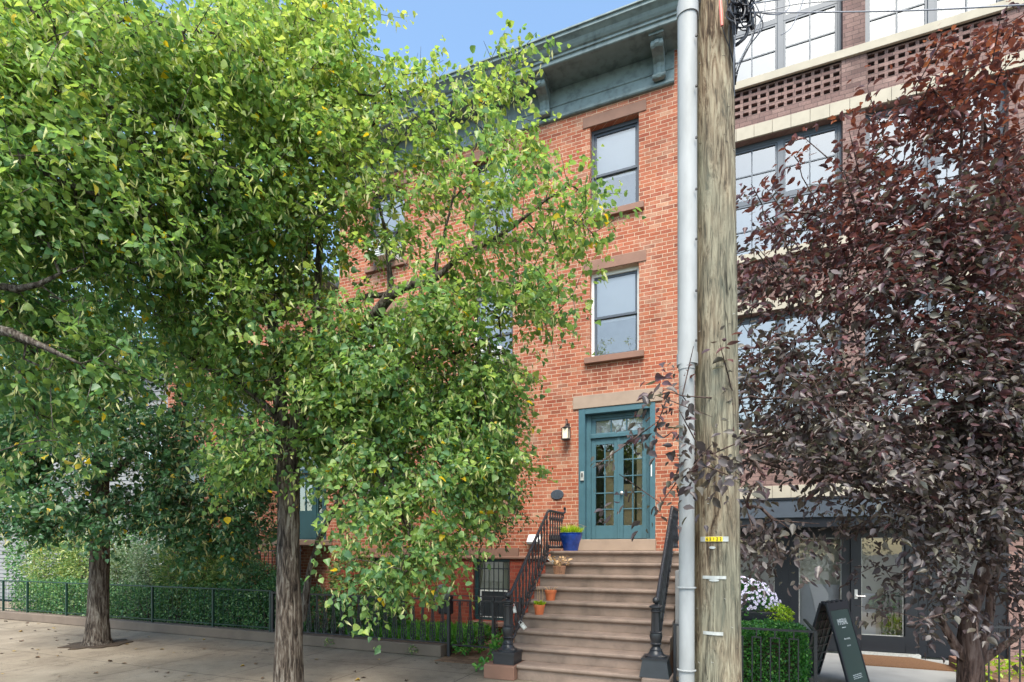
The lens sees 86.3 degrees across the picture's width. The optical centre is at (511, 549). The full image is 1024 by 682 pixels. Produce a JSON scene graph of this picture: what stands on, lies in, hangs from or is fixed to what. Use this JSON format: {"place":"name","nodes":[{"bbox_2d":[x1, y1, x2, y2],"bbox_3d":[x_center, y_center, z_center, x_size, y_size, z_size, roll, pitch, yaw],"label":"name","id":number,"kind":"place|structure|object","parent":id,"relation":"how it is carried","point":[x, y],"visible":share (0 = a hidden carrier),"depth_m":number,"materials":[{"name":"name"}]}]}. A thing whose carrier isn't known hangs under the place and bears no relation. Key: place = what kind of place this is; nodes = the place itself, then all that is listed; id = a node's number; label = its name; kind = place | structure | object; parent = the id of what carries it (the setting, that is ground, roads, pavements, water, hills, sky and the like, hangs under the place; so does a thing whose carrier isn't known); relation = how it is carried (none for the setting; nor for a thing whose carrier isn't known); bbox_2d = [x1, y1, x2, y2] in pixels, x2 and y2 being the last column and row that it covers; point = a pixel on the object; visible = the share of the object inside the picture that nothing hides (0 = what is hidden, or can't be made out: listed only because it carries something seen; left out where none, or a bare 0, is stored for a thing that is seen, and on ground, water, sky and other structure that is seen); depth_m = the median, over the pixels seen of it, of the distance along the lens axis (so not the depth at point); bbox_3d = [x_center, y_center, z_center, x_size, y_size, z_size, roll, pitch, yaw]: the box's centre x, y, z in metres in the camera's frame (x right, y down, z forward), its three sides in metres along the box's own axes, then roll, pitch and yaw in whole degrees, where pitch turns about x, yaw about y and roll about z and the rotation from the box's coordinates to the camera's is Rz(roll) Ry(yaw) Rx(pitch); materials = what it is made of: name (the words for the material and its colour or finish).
{"place":"outdoors","nodes":[
{"label":"outdoors","id":0,"kind":"place"},
{"bbox_2d":[160,271,338,618],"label":"brick house","id":1,"kind":"structure","parent":0,"point":[308,512],"depth_m":13.56,"materials":[{"name":"red brick"}]},
{"bbox_2d":[19,607,500,653],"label":"garden soil","id":2,"kind":"structure","parent":0,"point":[476,643],"depth_m":11.86,"materials":[{"name":"brown soil"}]},
{"bbox_2d":[18,531,120,606],"bbox_3d":[-12.160,0.592,15.158,3.678,2.330,1.409,0,0,23],"label":"golden shrub","id":3,"kind":"object","parent":2,"relation":"on","point":[75,562],"visible":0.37,"depth_m":14.96,"materials":[{"name":"green plant"}]},
{"bbox_2d":[0,511,234,611],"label":"tall shrub","id":4,"kind":"object","parent":2,"relation":"on","point":[14,564],"visible":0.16,"depth_m":15.76,"materials":[{"name":"green plant"}]},
{"bbox_2d":[109,535,185,613],"bbox_3d":[-9.700,0.677,14.122,3.211,2.157,1.358,0,0,23],"label":"variegated shrub","id":5,"kind":"object","parent":2,"relation":"on","point":[135,569],"visible":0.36,"depth_m":13.85,"materials":[{"name":"green plant"}]},
{"bbox_2d":[6,573,345,633],"bbox_3d":[-8.514,1.234,12.925,11.178,1.203,1.109,0,0,23],"label":"ivy hedge","id":6,"kind":"object","parent":2,"relation":"on","point":[115,610],"visible":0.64,"depth_m":12.64,"materials":[{"name":"green plant"}]},
{"bbox_2d":[148,535,267,618],"bbox_3d":[-7.279,0.668,13.124,3.577,2.253,1.463,0,0,23],"label":"feathery shrub","id":7,"kind":"object","parent":2,"relation":"on","point":[212,577],"visible":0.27,"depth_m":12.96,"materials":[{"name":"green plant"}]},
{"bbox_2d":[205,556,315,625],"bbox_3d":[-5.413,0.959,11.994,2.917,1.729,1.252,0,0,23],"label":"dark shrub","id":8,"kind":"object","parent":2,"relation":"on","point":[265,579],"visible":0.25,"depth_m":11.81,"materials":[{"name":"green plant"}]},
{"bbox_2d":[304,584,406,633],"bbox_3d":[-3.389,1.261,11.137,2.565,1.118,0.991,0,0,16],"label":"shrub","id":9,"kind":"object","parent":2,"relation":"on","point":[363,620],"visible":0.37,"depth_m":10.95,"materials":[{"name":"green plant"}]},
{"bbox_2d":[327,534,415,623],"bbox_3d":[-3.127,0.722,12.014,2.165,2.115,0.922,0,0,11],"label":"bamboo shrub","id":10,"kind":"object","parent":2,"relation":"on","point":[334,581],"visible":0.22,"depth_m":11.95,"materials":[{"name":"green plant"}]},
{"bbox_2d":[301,336,551,621],"bbox_3d":[-1.617,-1.150,8.989,4.430,4.765,2.472,0,0,23],"label":"garden tree","id":11,"kind":"object","parent":2,"relation":"on","point":[306,592],"visible":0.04,"depth_m":8.88,"materials":[{"name":"green plant"}]},
{"bbox_2d":[4,0,636,554],"label":"sky","id":12,"kind":"structure","parent":0,"point":[463,24],"materials":[{"name":"blue"}]},
{"bbox_2d":[0,601,678,681],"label":"sidewalk","id":13,"kind":"structure","parent":0,"point":[146,659],"depth_m":8.90,"materials":[{"name":"concrete"}]},
{"bbox_2d":[57,639,133,649],"bbox_3d":[-7.954,1.821,10.514,1.061,0.014,1.134,0,0,-12],"label":"tree pit","id":14,"kind":"object","parent":13,"relation":"on","point":[78,645],"visible":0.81,"depth_m":10.29,"materials":[{"name":"soil"}]},
{"bbox_2d":[0,236,307,645],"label":"linden tree","id":15,"kind":"object","parent":14,"relation":"on","point":[94,518],"visible":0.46,"depth_m":9.32,"materials":[{"name":"green plant"}]},
{"bbox_2d":[1,621,437,680],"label":"fallen leaves","id":16,"kind":"object","parent":13,"relation":"on","point":[357,679],"visible":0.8,"depth_m":9.24,"materials":[{"name":"brown plant"}]},
{"bbox_2d":[0,610,446,656],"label":"garden kerb","id":17,"kind":"structure","parent":13,"relation":"on","point":[394,646],"depth_m":11.03,"materials":[{"name":"grey concrete"}]},
{"bbox_2d":[0,580,272,631],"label":"garden fence","id":18,"kind":"object","parent":17,"relation":"on","point":[66,612],"visible":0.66,"depth_m":12.17,"materials":[{"name":"black metal"}]},
{"bbox_2d":[271,591,450,655],"bbox_3d":[-2.907,1.330,10.055,4.022,1.000,0.052,0,0,23],"label":"ornate fence","id":19,"kind":"object","parent":17,"relation":"on","point":[316,629],"visible":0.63,"depth_m":9.85,"materials":[{"name":"black metal"}]},
{"bbox_2d":[434,584,452,613],"bbox_3d":[-1.194,0.868,9.485,0.310,0.523,0.212,0,0,23],"label":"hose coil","id":20,"kind":"object","parent":19,"relation":"hanging from","point":[447,595],"visible":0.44,"depth_m":9.45,"materials":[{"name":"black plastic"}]},
{"bbox_2d":[434,636,514,664],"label":"brick paving","id":21,"kind":"structure","parent":13,"relation":"on","point":[471,657],"depth_m":9.17,"materials":[{"name":"brown brick"}]},
{"bbox_2d":[451,620,491,655],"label":"weed","id":22,"kind":"object","parent":21,"relation":"on","point":[464,648],"visible":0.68,"depth_m":9.45,"materials":[{"name":"green plant"}]},
{"bbox_2d":[452,595,521,650],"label":"garden gate","id":23,"kind":"structure","parent":21,"relation":"on","point":[494,613],"depth_m":9.06,"materials":[{"name":"black metal"}]},
{"bbox_2d":[472,629,503,671],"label":"weed","id":24,"kind":"object","parent":13,"relation":"on","point":[494,645],"visible":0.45,"depth_m":8.34,"materials":[{"name":"green plant"}]},
{"bbox_2d":[339,0,678,635],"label":"brick rowhouse","id":25,"kind":"structure","parent":13,"relation":"on","point":[608,80],"depth_m":10.74,"materials":[{"name":"brick"}]},
{"bbox_2d":[369,240,401,263],"bbox_3d":[-2.916,-6.800,12.498,0.608,0.400,0.478,0,0,23],"label":"air conditioner","id":26,"kind":"object","parent":25,"relation":"on","point":[379,255],"visible":0.21,"depth_m":12.36,"materials":[{"name":"white paint"}]},
{"bbox_2d":[373,558,402,611],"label":"window","id":27,"kind":"structure","parent":25,"relation":"in","point":[373,558],"depth_m":12.75,"materials":[{"name":"teal paint"}]},
{"bbox_2d":[373,190,404,265],"bbox_3d":[-2.813,-7.430,12.735,0.950,1.720,0.100,0,0,23],"label":"window","id":28,"kind":"structure","parent":25,"relation":"in","point":[392,222],"depth_m":12.79,"materials":[{"name":"blue glass"}]},
{"bbox_2d":[476,346,503,366],"bbox_3d":[-0.424,-3.970,11.458,0.628,0.360,0.478,0,0,23],"label":"air conditioner","id":29,"kind":"object","parent":25,"relation":"on","point":[499,347],"visible":0.05,"depth_m":11.17,"materials":[{"name":"white paint"}]},
{"bbox_2d":[475,559,509,620],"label":"window","id":30,"kind":"structure","parent":25,"relation":"in","point":[488,576],"depth_m":11.72,"materials":[{"name":"teal paint"}]},
{"bbox_2d":[474,161,512,238],"bbox_3d":[-0.357,-7.430,11.714,0.950,1.720,0.106,0,0,23],"label":"window","id":31,"kind":"structure","parent":25,"relation":"in","point":[511,212],"depth_m":11.76,"materials":[{"name":"blue glass"}]},
{"bbox_2d":[474,293,512,353],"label":"window","id":32,"kind":"structure","parent":25,"relation":"in","point":[509,331],"depth_m":11.72,"materials":[{"name":"grey glass"}]},
{"bbox_2d":[592,118,638,210],"bbox_3d":[2.038,-7.430,10.714,0.950,1.720,0.106,0,0,23],"label":"window","id":33,"kind":"structure","parent":25,"relation":"in","point":[619,160],"depth_m":10.72,"materials":[{"name":"clear glass"}]},
{"bbox_2d":[592,266,638,355],"bbox_3d":[2.038,-4.610,10.714,0.950,1.680,0.106,0,0,23],"label":"window","id":34,"kind":"structure","parent":25,"relation":"in","point":[616,302],"depth_m":10.75,"materials":[{"name":"glass"}]},
{"bbox_2d":[484,551,678,681],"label":"stoop","id":35,"kind":"object","parent":13,"relation":"on","point":[592,623],"visible":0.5,"depth_m":8.17,"materials":[{"name":"brown stone"}]},
{"bbox_2d":[492,507,565,665],"bbox_3d":[0.435,0.412,9.041,0.350,2.435,2.932,0,0,23],"label":"stoop railing","id":36,"kind":"object","parent":35,"relation":"on","point":[507,652],"visible":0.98,"depth_m":8.38,"materials":[{"name":"black metal"}]},
{"bbox_2d":[519,621,526,629],"bbox_3d":[0.152,1.120,8.087,0.066,0.149,0.040,-38,-5,6],"label":"key box","id":37,"kind":"object","parent":36,"relation":"hanging from","point":[523,626],"visible":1,"depth_m":8.07,"materials":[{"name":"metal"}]},
{"bbox_2d":[533,583,545,614],"bbox_3d":[0.432,0.750,8.552,0.216,0.540,0.209,0,0,23],"label":"plant pot","id":38,"kind":"object","parent":35,"relation":"on","point":[539,606],"visible":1,"depth_m":8.50,"materials":[{"name":"ceramic"}]},
{"bbox_2d":[543,586,556,600],"bbox_3d":[0.620,0.711,8.783,0.200,0.223,0.215,0,0,-13],"label":"plant pot","id":39,"kind":"object","parent":35,"relation":"on","point":[550,594],"visible":1,"depth_m":8.72,"materials":[{"name":"ceramic"}]},
{"bbox_2d":[549,556,571,573],"bbox_3d":[0.829,0.266,9.324,0.342,0.321,0.308,0,0,34],"label":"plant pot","id":40,"kind":"object","parent":35,"relation":"on","point":[559,569],"visible":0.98,"depth_m":9.28,"materials":[{"name":"ceramic"}]},
{"bbox_2d":[558,522,585,550],"bbox_3d":[1.096,-0.237,10.146,0.601,0.532,0.563,0,0,13],"label":"plant pot","id":41,"kind":"object","parent":35,"relation":"on","point":[570,537],"visible":1,"depth_m":10.00,"materials":[{"name":"blue ceramic"}]},
{"bbox_2d":[639,505,678,679],"bbox_3d":[2.356,0.412,8.242,0.370,2.435,2.927,0,0,23],"label":"stoop railing","id":42,"kind":"object","parent":35,"relation":"on","point":[655,659],"visible":0.99,"depth_m":7.03,"materials":[{"name":"black metal"}]},
{"bbox_2d":[675,570,678,676],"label":"side wall","id":43,"kind":"structure","parent":13,"relation":"on","point":[676,597],"depth_m":7.84,"materials":[{"name":"stone"}]},
{"bbox_2d":[677,0,741,681],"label":"utility pole","id":44,"kind":"object","parent":13,"relation":"on","point":[710,640],"visible":0.95,"depth_m":3.94,"materials":[{"name":"brown wood"}]},
{"bbox_2d":[725,0,802,95],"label":"cable tangle","id":45,"kind":"object","parent":44,"relation":"attached to","point":[747,14],"visible":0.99,"depth_m":3.89,"materials":[{"name":"black plastic"}]},
{"bbox_2d":[751,0,776,3],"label":"overhead wire","id":46,"kind":"object","parent":45,"relation":"attached to","point":[764,1],"visible":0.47,"depth_m":4.03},
{"bbox_2d":[757,0,844,11],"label":"overhead wire","id":47,"kind":"object","parent":45,"relation":"attached to","point":[802,3],"visible":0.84,"depth_m":3.88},
{"bbox_2d":[756,4,1023,13],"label":"overhead wire","id":48,"kind":"object","parent":45,"relation":"attached to","point":[902,10],"visible":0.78,"depth_m":3.39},
{"bbox_2d":[673,619,816,681],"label":"hedge railing","id":49,"kind":"object","parent":13,"relation":"on","point":[813,629],"visible":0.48,"depth_m":6.68,"materials":[{"name":"black metal"}]},
{"bbox_2d":[741,576,780,621],"bbox_3d":[3.434,1.090,8.428,1.314,1.408,0.971,0,0,23],"label":"flowering plant","id":50,"kind":"object","parent":13,"relation":"on","point":[750,612],"visible":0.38,"depth_m":8.06,"materials":[{"name":"white plant"}]},
{"bbox_2d":[741,618,813,681],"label":"box hedge","id":51,"kind":"object","parent":13,"relation":"on","point":[805,665],"visible":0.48,"depth_m":6.79,"materials":[{"name":"plant"}]},
{"bbox_2d":[734,0,1023,660],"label":"apartment building","id":52,"kind":"structure","parent":13,"relation":"on","point":[800,73],"depth_m":9.69,"materials":[{"name":"beige concrete"}]},
{"bbox_2d":[734,0,840,76],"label":"window","id":53,"kind":"structure","parent":52,"relation":"in","point":[780,21],"depth_m":9.90,"materials":[{"name":"glass"}]},
{"bbox_2d":[735,121,840,248],"bbox_3d":[4.893,-6.446,9.959,1.920,2.117,0.090,0,0,23],"label":"window","id":54,"kind":"structure","parent":52,"relation":"in","point":[779,142],"depth_m":9.91,"materials":[{"name":"glass"}]},
{"bbox_2d":[738,306,840,429],"bbox_3d":[4.893,-3.246,9.959,1.920,2.117,0.090,0,0,23],"label":"window","id":55,"kind":"structure","parent":52,"relation":"in","point":[746,322],"depth_m":9.92,"materials":[{"name":"glass"}]},
{"bbox_2d":[868,591,901,635],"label":"potted plant","id":56,"kind":"object","parent":52,"relation":"in","point":[873,603],"visible":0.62,"depth_m":9.49,"materials":[{"name":"green plant"}]},
{"bbox_2d":[865,280,1003,417],"bbox_3d":[6.969,-3.246,9.092,1.920,2.117,0.090,0,0,23],"label":"window","id":57,"kind":"structure","parent":52,"relation":"in","point":[928,308],"depth_m":9.12,"materials":[{"name":"glass"}]},
{"bbox_2d":[865,0,1003,42],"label":"window","id":58,"kind":"structure","parent":52,"relation":"in","point":[929,16],"depth_m":9.20,"materials":[{"name":"metal"}]},
{"bbox_2d":[865,79,1004,224],"bbox_3d":[6.969,-6.446,9.092,1.920,2.117,0.090,0,0,23],"label":"window","id":59,"kind":"structure","parent":52,"relation":"in","point":[938,160],"depth_m":9.06,"materials":[{"name":"glass"}]},
{"bbox_2d":[949,656,1023,681],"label":"planter bed","id":60,"kind":"object","parent":13,"relation":"on","point":[993,668],"visible":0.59,"depth_m":7.28,"materials":[{"name":"green plant"}]},
{"bbox_2d":[951,650,1023,681],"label":"lime plant","id":61,"kind":"object","parent":60,"relation":"in","point":[1002,667],"visible":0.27,"depth_m":6.99,"materials":[{"name":"green plant"}]},
{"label":"tree pit","id":62,"kind":"structure","parent":13,"relation":"on","visible":0},
{"bbox_2d":[108,0,646,681],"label":"linden tree","id":63,"kind":"object","parent":62,"relation":"on","point":[354,400],"visible":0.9,"depth_m":6.06,"materials":[{"name":"green plant"}]},
{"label":"tree pit","id":64,"kind":"structure","parent":13,"relation":"on","visible":0},
{"bbox_2d":[590,0,1023,681],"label":"plum tree","id":65,"kind":"object","parent":64,"relation":"on","point":[980,340],"visible":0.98,"depth_m":4.73,"materials":[{"name":"purple plant"}]},
{"bbox_2d":[345,618,498,645],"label":"grass","id":66,"kind":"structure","parent":0,"point":[454,634],"depth_m":10.45,"materials":[{"name":"green plant"}]},
{"bbox_2d":[760,603,795,622],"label":"lime plant","id":67,"kind":"object","parent":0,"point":[785,612],"visible":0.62,"depth_m":7.90,"materials":[{"name":"green plant"}]},
{"bbox_2d":[809,653,955,681],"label":"shop forecourt","id":68,"kind":"structure","parent":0,"point":[831,670],"depth_m":7.83,"materials":[{"name":"concrete"}]},
{"bbox_2d":[807,599,869,681],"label":"sandwich board","id":69,"kind":"object","parent":68,"relation":"on","point":[834,617],"visible":0.98,"depth_m":7.32,"materials":[{"name":"black plastic"}]},
{"bbox_2d":[862,654,955,671],"bbox_3d":[6.178,1.784,8.626,1.200,0.019,0.920,0,0,23],"label":"doormat","id":70,"kind":"object","parent":68,"relation":"on","point":[893,661],"visible":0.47,"depth_m":8.48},
{"bbox_2d":[979,620,1022,681],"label":"area railing","id":71,"kind":"object","parent":68,"relation":"on","point":[1007,627],"visible":0.47,"depth_m":6.68,"materials":[{"name":"black metal"}]},
{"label":"ground","id":72,"kind":"structure","parent":0,"visible":0},
{"bbox_2d":[0,374,167,607],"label":"pale house","id":73,"kind":"structure","parent":72,"relation":"on","point":[123,480],"depth_m":18.34,"materials":[{"name":"white paint"}]},
{"bbox_2d":[144,521,163,564],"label":"window","id":74,"kind":"structure","parent":73,"relation":"in","point":[152,521],"depth_m":16.99,"materials":[{"name":"white paint"}]},
{"bbox_2d":[0,0,336,517],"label":"linden tree","id":75,"kind":"object","parent":72,"relation":"on","point":[71,102],"visible":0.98,"depth_m":5.23,"materials":[{"name":"green plant"}]}
]}

